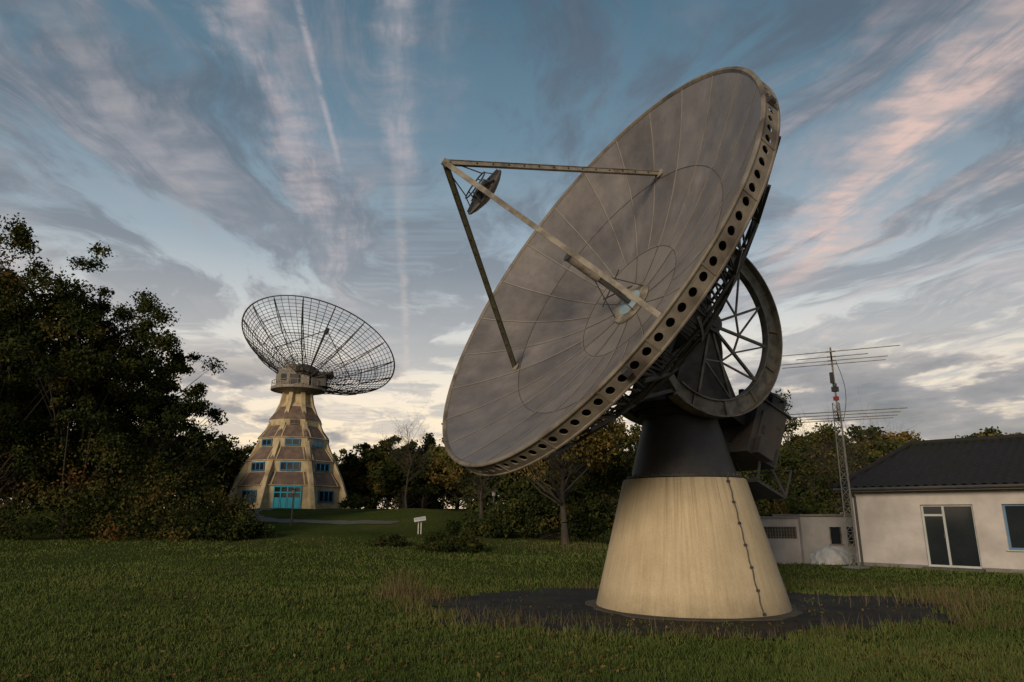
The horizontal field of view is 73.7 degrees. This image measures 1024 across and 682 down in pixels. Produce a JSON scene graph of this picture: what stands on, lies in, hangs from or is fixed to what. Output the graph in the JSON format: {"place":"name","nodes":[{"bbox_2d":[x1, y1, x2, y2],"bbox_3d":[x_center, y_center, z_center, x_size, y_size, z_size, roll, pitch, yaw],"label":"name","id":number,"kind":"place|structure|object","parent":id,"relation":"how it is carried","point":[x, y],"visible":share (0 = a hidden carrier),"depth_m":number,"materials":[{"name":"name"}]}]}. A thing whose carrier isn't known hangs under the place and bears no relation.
{"place":"outdoors","nodes":[
{"label":"outdoors","id":0,"kind":"place"},
{"bbox_2d":[246,508,399,523],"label":"path","id":1,"kind":"structure","parent":0,"point":[267,519],"depth_m":52.16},
{"bbox_2d":[0,508,1023,681],"bbox_3d":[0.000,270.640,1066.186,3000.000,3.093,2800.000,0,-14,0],"label":"ground","id":2,"kind":"structure","parent":0,"point":[407,525],"depth_m":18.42,"materials":[{"name":"green plant"}]},
{"bbox_2d":[2,269,56,449],"bbox_3d":[-46.406,2.229,51.501,20.607,23.901,20.712,10,-17,-35],"label":"oak tree","id":3,"kind":"object","parent":2,"relation":"on","point":[38,313],"visible":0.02,"depth_m":55.18,"materials":[{"name":"green plant"}]},
{"bbox_2d":[0,345,73,507],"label":"oak tree","id":4,"kind":"object","parent":2,"relation":"on","point":[10,413],"visible":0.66,"depth_m":40.31,"materials":[{"name":"green plant"}]},
{"bbox_2d":[0,275,142,528],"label":"oak tree","id":5,"kind":"object","parent":2,"relation":"on","point":[50,464],"depth_m":51.27,"materials":[{"name":"green plant"}]},
{"bbox_2d":[0,212,155,476],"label":"oak tree","id":6,"kind":"object","parent":2,"relation":"on","point":[10,286],"visible":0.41,"depth_m":42.69,"materials":[{"name":"green plant"}]},
{"bbox_2d":[0,242,197,537],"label":"oak tree","id":7,"kind":"object","parent":2,"relation":"on","point":[83,387],"visible":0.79,"depth_m":42.77,"materials":[{"name":"green plant"}]},
{"bbox_2d":[0,419,264,542],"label":"undergrowth","id":8,"kind":"object","parent":2,"relation":"on","point":[157,474],"visible":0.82,"depth_m":40.62,"materials":[{"name":"green plant"}]},
{"bbox_2d":[73,316,241,533],"bbox_3d":[-23.885,5.790,46.199,9.681,14.737,10.821,12,-18,-39],"label":"oak tree","id":9,"kind":"object","parent":2,"relation":"on","point":[182,410],"visible":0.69,"depth_m":45.37,"materials":[{"name":"green plant"}]},
{"bbox_2d":[177,510,276,540],"bbox_3d":[-16.933,11.244,41.188,5.410,2.062,4.160,0,-14,0],"label":"shrub","id":10,"kind":"object","parent":2,"relation":"on","point":[244,528],"visible":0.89,"depth_m":40.27,"materials":[{"name":"green plant"}]},
{"bbox_2d":[290,488,296,524],"bbox_3d":[-16.400,12.389,51.020,0.500,2.700,0.500,0,-14,0],"label":"street lamp","id":11,"kind":"object","parent":2,"relation":"on","point":[293,493],"visible":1,"depth_m":50.99,"materials":[{"name":"metal"}]},
{"bbox_2d":[224,295,394,508],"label":"observatory tower","id":12,"kind":"structure","parent":2,"relation":"on","point":[291,450],"depth_m":101.37,"materials":[{"name":"beige concrete"}]},
{"bbox_2d":[241,419,333,508],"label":"windows and door","id":13,"kind":"structure","parent":12,"relation":"in","point":[282,495],"depth_m":97.47,"materials":[{"name":"blue glass"}]},
{"bbox_2d":[338,493,378,508],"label":"shrub","id":14,"kind":"object","parent":2,"relation":"on","point":[359,502],"visible":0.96,"depth_m":92.47,"materials":[{"name":"green plant"}]},
{"bbox_2d":[365,532,410,546],"bbox_3d":[-6.482,10.390,35.479,2.573,0.905,1.921,0,-14,0],"label":"shrub","id":15,"kind":"object","parent":2,"relation":"on","point":[395,540],"visible":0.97,"depth_m":35.36,"materials":[{"name":"green plant"}]},
{"bbox_2d":[374,400,440,507],"bbox_3d":[-9.723,10.476,63.334,6.702,10.731,5.190,2,-14,-9],"label":"bare tree","id":16,"kind":"object","parent":2,"relation":"on","point":[410,466],"visible":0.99,"depth_m":63.14,"materials":[{"name":"brown plant"}]},
{"bbox_2d":[396,493,441,508],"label":"shrub","id":17,"kind":"object","parent":2,"relation":"on","point":[434,505],"visible":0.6,"depth_m":87.20,"materials":[{"name":"green plant"}]},
{"bbox_2d":[414,516,425,533],"bbox_3d":[-6.002,12.023,44.397,0.791,1.230,0.535,2,-14,-7],"label":"information sign","id":18,"kind":"object","parent":2,"relation":"on","point":[421,519],"visible":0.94,"depth_m":44.39,"materials":[{"name":"white metal"}]},
{"bbox_2d":[411,527,485,552],"bbox_3d":[-3.126,9.698,33.154,3.743,1.342,2.707,0,-14,0],"label":"shrub","id":19,"kind":"object","parent":2,"relation":"on","point":[456,541],"visible":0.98,"depth_m":32.78,"materials":[{"name":"green plant"}]},
{"bbox_2d":[431,423,513,517],"bbox_3d":[-1.829,10.142,56.490,9.030,9.475,9.243,-9,-17,32],"label":"beech tree","id":20,"kind":"object","parent":2,"relation":"on","point":[454,467],"visible":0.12,"depth_m":56.23,"materials":[{"name":"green plant"}]},
{"bbox_2d":[491,490,496,510],"bbox_3d":[-1.350,12.434,50.492,0.500,2.700,0.500,0,-14,0],"label":"street lamp","id":21,"kind":"object","parent":2,"relation":"on","point":[493,492],"visible":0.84,"depth_m":50.65,"materials":[{"name":"metal"}]},
{"bbox_2d":[0,424,1022,528],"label":"distant forest","id":22,"kind":"object","parent":2,"relation":"on","point":[377,473],"visible":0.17,"depth_m":82.22,"materials":[{"name":"green plant"}]},
{"bbox_2d":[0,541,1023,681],"bbox_3d":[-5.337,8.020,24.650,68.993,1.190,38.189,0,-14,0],"label":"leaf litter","id":23,"kind":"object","parent":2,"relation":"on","point":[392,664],"visible":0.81,"depth_m":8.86,"materials":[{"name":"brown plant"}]},
{"bbox_2d":[441,489,611,542],"bbox_3d":[0.996,11.417,44.530,11.353,3.418,5.583,0,-14,0],"label":"shrub","id":24,"kind":"object","parent":2,"relation":"on","point":[527,516],"visible":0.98,"depth_m":43.69,"materials":[{"name":"green plant"}]},
{"bbox_2d":[507,409,628,543],"bbox_3d":[2.550,6.400,39.541,8.700,11.006,9.733,0,-14,0],"label":"beech tree","id":25,"kind":"object","parent":2,"relation":"on","point":[596,445],"visible":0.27,"depth_m":38.62,"materials":[{"name":"green plant"}]},
{"bbox_2d":[574,418,641,515],"bbox_3d":[7.833,9.289,46.119,8.652,9.688,8.236,-9,-17,32],"label":"beech tree","id":26,"kind":"object","parent":2,"relation":"on","point":[618,471],"visible":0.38,"depth_m":45.23,"materials":[{"name":"green plant"}]},
{"bbox_2d":[306,536,1023,641],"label":"dry grass","id":27,"kind":"structure","parent":2,"relation":"on","point":[395,592],"depth_m":13.50,"materials":[{"name":"brown plant"}]},
{"bbox_2d":[413,588,968,639],"bbox_3d":[3.485,5.213,13.376,11.311,0.005,7.142,0,-14,0],"label":"asphalt apron","id":28,"kind":"object","parent":2,"relation":"on","point":[572,597],"visible":0.57,"depth_m":12.52,"materials":[{"name":"grey asphalt"}]},
{"bbox_2d":[441,66,802,621],"bbox_3d":[1.520,-0.246,13.871,7.690,11.082,7.692,-5,-15,19],"label":"radio telescope","id":29,"kind":"object","parent":28,"relation":"on","point":[600,302],"visible":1,"depth_m":13.63,"materials":[{"name":"metal"}]},
{"bbox_2d":[738,389,846,513],"bbox_3d":[19.622,8.773,47.670,7.714,11.624,9.036,0,-14,-1],"label":"birch tree","id":30,"kind":"object","parent":2,"relation":"on","point":[787,457],"visible":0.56,"depth_m":46.15,"materials":[{"name":"green plant"}]},
{"bbox_2d":[755,492,841,515],"bbox_3d":[14.860,10.380,38.562,12.461,3.666,5.659,0,-14,0],"label":"shrub","id":31,"kind":"object","parent":2,"relation":"on","point":[775,508],"visible":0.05,"depth_m":38.28,"materials":[{"name":"green plant"}]},
{"bbox_2d":[761,516,859,563],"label":"annex building","id":32,"kind":"structure","parent":2,"relation":"on","point":[812,534],"depth_m":29.41,"materials":[{"name":"white paint"}]},
{"bbox_2d":[760,514,851,517],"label":"flat roof","id":33,"kind":"structure","parent":32,"relation":"on","point":[773,515],"depth_m":29.73,"materials":[{"name":"concrete"}]},
{"bbox_2d":[764,527,854,544],"bbox_3d":[12.832,8.425,29.526,3.738,0.750,0.334,-4,-15,15],"label":"vent grille and windows","id":34,"kind":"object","parent":32,"relation":"attached to","point":[790,533],"visible":0.77,"depth_m":29.75,"materials":[{"name":"black metal"}]},
{"bbox_2d":[810,546,854,564],"bbox_3d":[11.967,7.977,25.399,1.640,0.694,1.076,0,-14,0],"label":"tarpaulin covered pile","id":35,"kind":"object","parent":2,"relation":"on","point":[831,555],"visible":0.93,"depth_m":25.08,"materials":[{"name":"white plastic"}]},
{"bbox_2d":[782,345,906,568],"bbox_3d":[11.750,4.047,24.248,4.300,7.850,2.600,-7,-16,25],"label":"antenna mast","id":36,"kind":"object","parent":2,"relation":"on","point":[835,388],"visible":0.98,"depth_m":24.30,"materials":[{"name":"metal"}]},
{"bbox_2d":[782,390,921,513],"bbox_3d":[21.218,8.333,44.751,8.508,10.858,9.569,4,-15,-14],"label":"leafy tree","id":37,"kind":"object","parent":2,"relation":"on","point":[827,449],"visible":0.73,"depth_m":44.07,"materials":[{"name":"green plant"}]},
{"bbox_2d":[852,489,1023,569],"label":"walls","id":38,"kind":"structure","parent":2,"relation":"on","point":[891,526],"depth_m":23.46,"materials":[{"name":"white paint"}]},
{"bbox_2d":[831,434,1023,488],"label":"roof","id":39,"kind":"structure","parent":38,"relation":"on","point":[997,459],"depth_m":24.72,"materials":[{"name":"tile"}]},
{"bbox_2d":[833,483,1023,564],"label":"eaves and gutter","id":40,"kind":"object","parent":38,"relation":"attached to","point":[945,487],"visible":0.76,"depth_m":23.23,"materials":[{"name":"paint"}]},
{"bbox_2d":[860,562,1023,572],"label":"plinth","id":41,"kind":"structure","parent":38,"relation":"attached to","point":[919,566],"depth_m":23.28,"materials":[{"name":"grey concrete"}]},
{"bbox_2d":[921,504,1023,571],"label":"door and windows","id":42,"kind":"structure","parent":38,"relation":"attached to","point":[951,538],"depth_m":22.66,"materials":[{"name":"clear glass"}]},
{"bbox_2d":[0,0,1023,512],"label":"sky","id":43,"kind":"structure","parent":0,"point":[229,155],"materials":[{"name":"blue"}]}
]}

